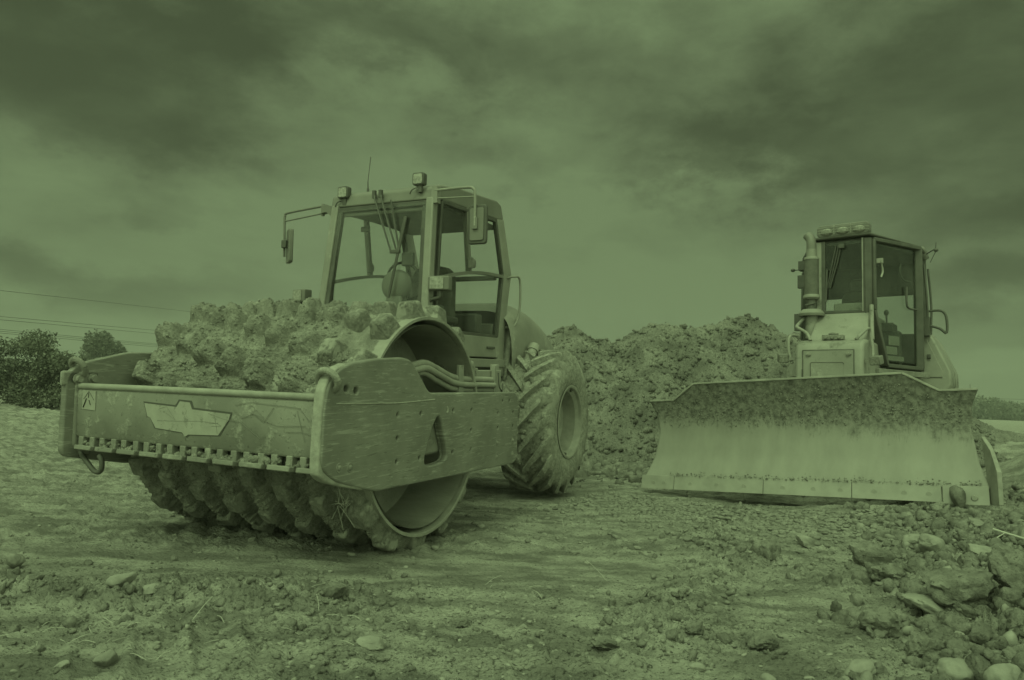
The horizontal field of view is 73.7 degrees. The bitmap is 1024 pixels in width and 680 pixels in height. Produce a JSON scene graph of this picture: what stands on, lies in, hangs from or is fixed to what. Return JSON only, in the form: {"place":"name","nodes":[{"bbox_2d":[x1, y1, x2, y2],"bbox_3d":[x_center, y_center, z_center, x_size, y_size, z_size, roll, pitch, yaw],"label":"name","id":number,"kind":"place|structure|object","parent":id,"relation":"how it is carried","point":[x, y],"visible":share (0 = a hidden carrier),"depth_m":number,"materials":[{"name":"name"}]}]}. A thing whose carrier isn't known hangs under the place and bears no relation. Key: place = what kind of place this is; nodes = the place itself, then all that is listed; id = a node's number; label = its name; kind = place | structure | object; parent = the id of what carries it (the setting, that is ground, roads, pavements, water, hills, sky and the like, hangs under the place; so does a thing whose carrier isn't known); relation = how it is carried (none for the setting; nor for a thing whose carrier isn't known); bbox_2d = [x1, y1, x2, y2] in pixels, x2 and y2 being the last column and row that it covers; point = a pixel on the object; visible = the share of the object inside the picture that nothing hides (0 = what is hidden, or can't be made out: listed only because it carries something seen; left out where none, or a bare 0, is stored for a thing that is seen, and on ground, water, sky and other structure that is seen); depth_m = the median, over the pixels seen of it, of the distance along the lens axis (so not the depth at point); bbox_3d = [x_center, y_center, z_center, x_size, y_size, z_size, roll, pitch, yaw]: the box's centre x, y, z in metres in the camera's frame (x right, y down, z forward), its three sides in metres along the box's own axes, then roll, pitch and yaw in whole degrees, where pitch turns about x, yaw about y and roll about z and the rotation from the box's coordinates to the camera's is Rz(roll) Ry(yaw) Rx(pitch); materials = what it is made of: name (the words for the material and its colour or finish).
{"place":"outdoors","nodes":[
{"label":"outdoors","id":0,"kind":"place"},
{"bbox_2d":[0,316,147,329],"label":"power line","id":1,"kind":"object","parent":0,"point":[68,322],"visible":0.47,"depth_m":91.94,"materials":[{"name":"metal"}]},
{"bbox_2d":[1,331,149,344],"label":"power line","id":2,"kind":"object","parent":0,"point":[78,338],"visible":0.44,"depth_m":95.23,"materials":[{"name":"metal"}]},
{"bbox_2d":[0,329,152,343],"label":"power line","id":3,"kind":"object","parent":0,"point":[76,336],"visible":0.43,"depth_m":95.72,"materials":[{"name":"metal"}]},
{"bbox_2d":[3,333,153,346],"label":"power line","id":4,"kind":"object","parent":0,"point":[82,340],"visible":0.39,"depth_m":98.41,"materials":[{"name":"metal"}]},
{"bbox_2d":[6,320,154,333],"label":"power line","id":5,"kind":"object","parent":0,"point":[76,326],"visible":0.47,"depth_m":94.09,"materials":[{"name":"metal"}]},
{"bbox_2d":[0,290,189,311],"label":"power line","id":6,"kind":"object","parent":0,"point":[89,300],"visible":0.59,"depth_m":96.35,"materials":[{"name":"metal"}]},
{"bbox_2d":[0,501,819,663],"bbox_3d":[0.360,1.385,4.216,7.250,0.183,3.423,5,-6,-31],"label":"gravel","id":7,"kind":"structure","parent":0,"point":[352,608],"depth_m":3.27,"materials":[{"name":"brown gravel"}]},
{"bbox_2d":[0,390,1023,679],"bbox_3d":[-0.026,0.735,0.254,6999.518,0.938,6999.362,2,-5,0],"label":"ground","id":8,"kind":"structure","parent":0,"point":[28,450],"depth_m":3.80,"materials":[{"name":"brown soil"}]},
{"bbox_2d":[5,553,25,567],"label":"stone","id":9,"kind":"object","parent":8,"relation":"on","point":[14,560],"visible":0.98,"depth_m":3.75,"materials":[{"name":"grey stone"}]},
{"bbox_2d":[0,328,90,409],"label":"shrub","id":10,"kind":"object","parent":8,"relation":"on","point":[41,373],"visible":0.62,"depth_m":29.11,"materials":[{"name":"green plant"}]},
{"bbox_2d":[53,660,69,667],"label":"stone","id":11,"kind":"object","parent":8,"relation":"on","point":[64,663],"visible":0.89,"depth_m":2.39,"materials":[{"name":"grey stone"}]},
{"bbox_2d":[0,617,145,659],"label":"straw","id":12,"kind":"object","parent":8,"relation":"on","point":[80,636],"visible":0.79,"depth_m":2.66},
{"bbox_2d":[78,328,115,360],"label":"tree","id":13,"kind":"object","parent":8,"relation":"on","point":[98,348],"visible":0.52,"depth_m":119.59,"materials":[{"name":"green plant"}]},
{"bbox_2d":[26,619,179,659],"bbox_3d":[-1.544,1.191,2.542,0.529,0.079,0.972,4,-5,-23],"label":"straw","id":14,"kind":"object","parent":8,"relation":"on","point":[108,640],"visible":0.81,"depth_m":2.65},
{"bbox_2d":[92,649,118,667],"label":"clod","id":15,"kind":"object","parent":8,"relation":"on","point":[108,658],"visible":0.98,"depth_m":2.46,"materials":[{"name":"grey stone"}]},
{"bbox_2d":[104,341,126,355],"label":"tree","id":16,"kind":"object","parent":8,"relation":"on","point":[120,347],"visible":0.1,"depth_m":122.29,"materials":[{"name":"green plant"}]},
{"bbox_2d":[106,572,136,587],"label":"stone","id":17,"kind":"object","parent":8,"relation":"on","point":[119,580],"visible":0.75,"depth_m":3.28,"materials":[{"name":"grey stone"}]},
{"bbox_2d":[143,583,158,595],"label":"stone","id":18,"kind":"object","parent":8,"relation":"on","point":[147,591],"visible":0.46,"depth_m":3.29,"materials":[{"name":"grey stone"}]},
{"bbox_2d":[248,537,258,541],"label":"stone","id":19,"kind":"object","parent":8,"relation":"on","point":[252,539],"visible":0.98,"depth_m":4.57,"materials":[{"name":"grey stone"}]},
{"bbox_2d":[192,583,406,644],"bbox_3d":[-0.934,1.209,2.989,0.833,0.154,0.797,-3,-7,42],"label":"straw","id":20,"kind":"object","parent":8,"relation":"on","point":[296,615],"visible":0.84,"depth_m":2.99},
{"bbox_2d":[58,157,588,551],"bbox_3d":[-0.972,-0.055,6.529,2.522,3.317,5.410,0,-2,24],"label":"soil roller","id":21,"kind":"object","parent":8,"relation":"on","point":[404,409],"visible":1,"depth_m":4.69,"materials":[{"name":"metal"}]},
{"bbox_2d":[332,213,411,300],"bbox_3d":[-1.446,-0.663,7.100,0.058,1.232,1.400,0,-2,24],"label":"door","id":22,"kind":"structure","parent":21,"relation":"in","point":[370,267],"depth_m":7.01,"materials":[{"name":"metal"}]},
{"bbox_2d":[433,200,503,337],"bbox_3d":[-0.385,-0.658,6.622,0.088,1.232,1.400,0,-2,24],"label":"door","id":23,"kind":"structure","parent":21,"relation":"in","point":[470,263],"depth_m":6.55,"materials":[{"name":"black metal"}]},
{"bbox_2d":[323,581,349,598],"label":"clod","id":24,"kind":"object","parent":8,"relation":"on","point":[335,590],"visible":0.93,"depth_m":3.29,"materials":[{"name":"brown soil"}]},
{"bbox_2d":[356,635,384,649],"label":"stone","id":25,"kind":"object","parent":8,"relation":"on","point":[372,642],"visible":1,"depth_m":2.75,"materials":[{"name":"grey stone"}]},
{"bbox_2d":[449,616,470,627],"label":"clod","id":26,"kind":"object","parent":8,"relation":"on","point":[457,622],"visible":0.98,"depth_m":3.04,"materials":[{"name":"brown soil"}]},
{"bbox_2d":[470,575,616,618],"bbox_3d":[0.210,1.369,3.592,0.819,0.091,0.476,0,-5,19],"label":"straw","id":27,"kind":"object","parent":8,"relation":"on","point":[503,580],"visible":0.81,"depth_m":3.61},
{"bbox_2d":[590,634,619,650],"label":"clod","id":28,"kind":"object","parent":8,"relation":"on","point":[602,642],"visible":0.94,"depth_m":2.86,"materials":[{"name":"grey stone"}]},
{"bbox_2d":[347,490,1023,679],"bbox_3d":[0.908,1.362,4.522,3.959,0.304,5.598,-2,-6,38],"label":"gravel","id":29,"kind":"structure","parent":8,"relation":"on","point":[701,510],"depth_m":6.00,"materials":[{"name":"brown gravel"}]},
{"bbox_2d":[685,620,704,634],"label":"clod","id":30,"kind":"object","parent":8,"relation":"on","point":[694,627],"visible":1,"depth_m":2.98,"materials":[{"name":"brown soil"}]},
{"bbox_2d":[688,662,705,671],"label":"stone","id":31,"kind":"object","parent":8,"relation":"on","point":[700,667],"visible":1,"depth_m":2.63,"materials":[{"name":"grey stone"}]},
{"bbox_2d":[576,456,875,500],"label":"gravel","id":32,"kind":"structure","parent":8,"relation":"on","point":[637,469],"depth_m":9.89,"materials":[{"name":"brown gravel"}]},
{"bbox_2d":[488,313,1023,478],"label":"spoil heap","id":33,"kind":"object","parent":8,"relation":"on","point":[756,362],"visible":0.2,"depth_m":14.04,"materials":[{"name":"brown soil"}]},
{"bbox_2d":[745,629,779,650],"bbox_3d":[1.056,1.274,2.872,0.143,0.101,0.126,2,-5,0],"label":"clod","id":34,"kind":"object","parent":8,"relation":"on","point":[764,639],"visible":0.94,"depth_m":2.84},
{"bbox_2d":[750,539,780,560],"bbox_3d":[1.764,1.462,4.736,0.156,0.165,0.174,5,-6,-32],"label":"clod","id":35,"kind":"object","parent":8,"relation":"on","point":[769,549],"visible":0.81,"depth_m":4.69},
{"bbox_2d":[796,533,814,548],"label":"stone","id":36,"kind":"object","parent":8,"relation":"on","point":[805,541],"visible":0.88,"depth_m":5.08,"materials":[{"name":"grey stone"}]},
{"bbox_2d":[641,221,1003,505],"bbox_3d":[4.252,0.229,8.766,3.466,3.430,4.602,-2,-6,38],"label":"bulldozer","id":37,"kind":"object","parent":8,"relation":"on","point":[862,400],"visible":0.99,"depth_m":7.48,"materials":[{"name":"metal"}]},
{"bbox_2d":[872,237,923,370],"bbox_3d":[4.986,-0.463,8.826,1.140,1.670,0.157,5,-6,-31],"label":"door","id":38,"kind":"structure","parent":37,"relation":"in","point":[878,336],"depth_m":8.65,"materials":[{"name":"black metal"}]},
{"bbox_2d":[843,659,875,675],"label":"stone","id":39,"kind":"object","parent":8,"relation":"on","point":[859,666],"visible":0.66,"depth_m":2.62,"materials":[{"name":"grey stone"}]},
{"bbox_2d":[849,541,892,566],"bbox_3d":[2.453,1.488,4.677,0.262,0.206,0.226,2,-5,0],"label":"clod","id":40,"kind":"object","parent":8,"relation":"on","point":[866,551],"visible":0.77,"depth_m":4.63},
{"bbox_2d":[858,605,905,637],"bbox_3d":[1.733,1.329,3.187,0.186,0.178,0.205,7,-7,-43],"label":"rock","id":41,"kind":"object","parent":8,"relation":"on","point":[883,617],"visible":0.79,"depth_m":3.15,"materials":[{"name":"grey stone"}]},
{"bbox_2d":[871,563,909,582],"bbox_3d":[2.335,1.440,4.193,0.238,0.163,0.260,-1,-6,29],"label":"rock","id":42,"kind":"object","parent":8,"relation":"on","point":[892,571],"visible":0.72,"depth_m":4.12,"materials":[{"name":"grey stone"}]},
{"bbox_2d":[901,533,919,544],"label":"stone","id":43,"kind":"object","parent":8,"relation":"on","point":[911,539],"visible":0.6,"depth_m":5.11,"materials":[{"name":"grey stone"}]},
{"bbox_2d":[814,483,1023,679],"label":"gravel","id":44,"kind":"structure","parent":8,"relation":"on","point":[995,649],"depth_m":3.76,"materials":[{"name":"grey gravel"}]},
{"bbox_2d":[987,544,1023,587],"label":"boulder","id":45,"kind":"object","parent":44,"relation":"on","point":[1006,565],"visible":0.89,"depth_m":3.37,"materials":[{"name":"grey stone"}]},
{"bbox_2d":[992,528,1023,538],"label":"twig","id":46,"kind":"object","parent":44,"relation":"on","point":[1003,532],"visible":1,"depth_m":4.25,"materials":[{"name":"wood"}]},
{"bbox_2d":[902,593,944,613],"bbox_3d":[2.121,1.345,3.463,0.188,0.089,0.203,5,-6,-30],"label":"stone","id":47,"kind":"object","parent":8,"relation":"on","point":[927,604],"visible":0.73,"depth_m":3.42,"materials":[{"name":"grey stone"}]},
{"bbox_2d":[905,631,946,657],"bbox_3d":[1.759,1.309,2.906,0.161,0.116,0.138,2,-5,0],"label":"boulder","id":48,"kind":"object","parent":8,"relation":"on","point":[918,645],"visible":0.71,"depth_m":2.87,"materials":[{"name":"grey stone"}]},
{"bbox_2d":[918,533,945,552],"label":"stone","id":49,"kind":"object","parent":8,"relation":"on","point":[926,541],"visible":0.59,"depth_m":4.69,"materials":[{"name":"grey stone"}]},
{"bbox_2d":[936,657,974,679],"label":"stone","id":50,"kind":"object","parent":8,"relation":"on","point":[956,668],"visible":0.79,"depth_m":2.50,"materials":[{"name":"grey stone"}]},
{"bbox_2d":[918,568,994,607],"bbox_3d":[2.231,1.268,3.440,0.274,0.228,0.323,6,-6,-35],"label":"boulder","id":51,"kind":"object","parent":8,"relation":"on","point":[952,587],"visible":0.91,"depth_m":3.36,"materials":[{"name":"grey stone"}]},
{"bbox_2d":[949,485,965,507],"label":"rock","id":52,"kind":"object","parent":8,"relation":"on","point":[957,494],"visible":0.99,"depth_m":5.99,"materials":[{"name":"grey stone"}]},
{"bbox_2d":[960,516,984,526],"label":"stone","id":53,"kind":"object","parent":8,"relation":"on","point":[978,522],"visible":0.16,"depth_m":5.37,"materials":[{"name":"grey stone"}]},
{"bbox_2d":[966,543,991,553],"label":"stone","id":54,"kind":"object","parent":8,"relation":"on","point":[975,548],"visible":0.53,"depth_m":4.43,"materials":[{"name":"grey stone"}]},
{"bbox_2d":[972,394,1023,420],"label":"wood","id":55,"kind":"object","parent":8,"relation":"on","point":[989,408],"visible":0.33,"depth_m":249.67,"materials":[{"name":"green plant"}]},
{"bbox_2d":[983,663,1021,679],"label":"stone","id":56,"kind":"object","parent":8,"relation":"on","point":[1005,671],"visible":0.89,"depth_m":2.44,"materials":[{"name":"grey stone"}]},
{"bbox_2d":[0,0,1023,404],"label":"sky","id":57,"kind":"structure","parent":0,"point":[645,162],"materials":[{"name":"grey"}]}
]}

